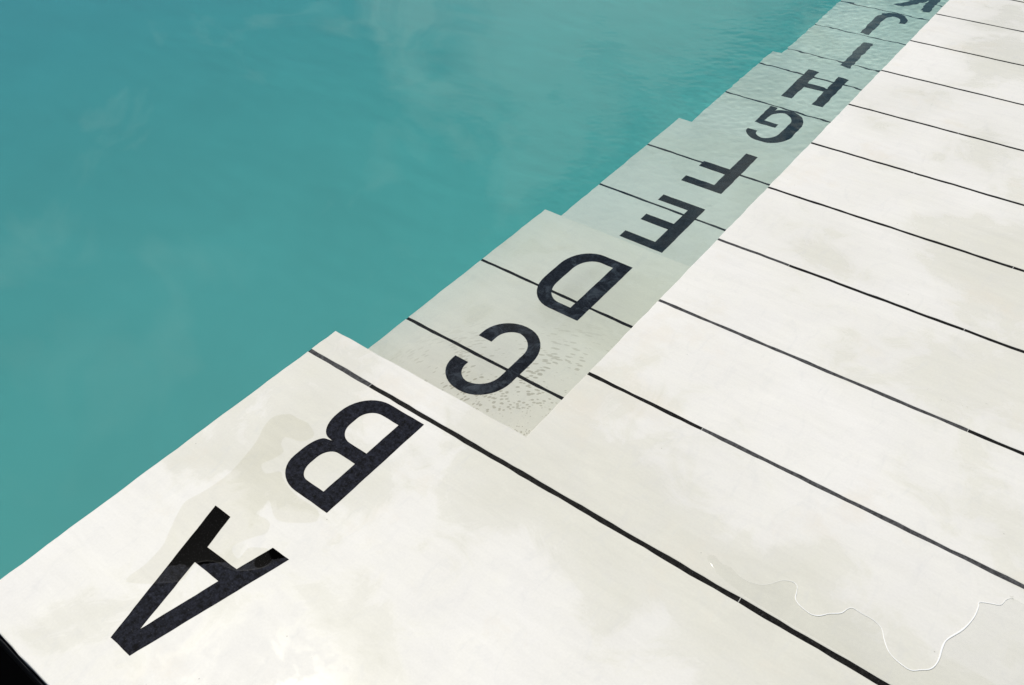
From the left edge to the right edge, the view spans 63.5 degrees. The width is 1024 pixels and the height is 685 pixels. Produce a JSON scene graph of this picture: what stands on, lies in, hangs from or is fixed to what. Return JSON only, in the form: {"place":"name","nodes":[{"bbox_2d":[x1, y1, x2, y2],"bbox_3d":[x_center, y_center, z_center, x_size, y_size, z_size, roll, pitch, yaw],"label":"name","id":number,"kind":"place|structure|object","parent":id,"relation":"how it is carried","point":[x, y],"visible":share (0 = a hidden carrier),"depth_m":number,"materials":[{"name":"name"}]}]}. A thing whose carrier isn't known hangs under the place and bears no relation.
{"place":"outdoors","nodes":[
{"label":"outdoors","id":0,"kind":"place"},
{"bbox_2d":[0,637,43,684],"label":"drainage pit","id":1,"kind":"object","parent":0,"point":[15,669],"depth_m":5.05,"materials":[{"name":"black"}]},
{"bbox_2d":[0,0,948,579],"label":"pool water","id":2,"kind":"structure","parent":0,"point":[520,216],"depth_m":3.37,"materials":[{"name":"teal liquid"}]},
{"bbox_2d":[0,0,1023,684],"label":"pool deck","id":3,"kind":"structure","parent":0,"point":[806,374],"depth_m":2.04,"materials":[{"name":"grey concrete"}]},
{"bbox_2d":[741,577,1020,670],"bbox_3d":[0.896,0.609,1.751,0.939,0.002,0.380,26,49,27],"label":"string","id":4,"kind":"object","parent":3,"relation":"on","point":[956,633],"visible":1,"depth_m":1.75,"materials":[{"name":"white fabric"}]},
{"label":"pool floor","id":5,"kind":"structure","parent":0,"visible":0},
{"bbox_2d":[0,636,36,676],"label":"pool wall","id":6,"kind":"structure","parent":5,"relation":"on","point":[14,652],"depth_m":2.11,"materials":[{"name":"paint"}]}
]}

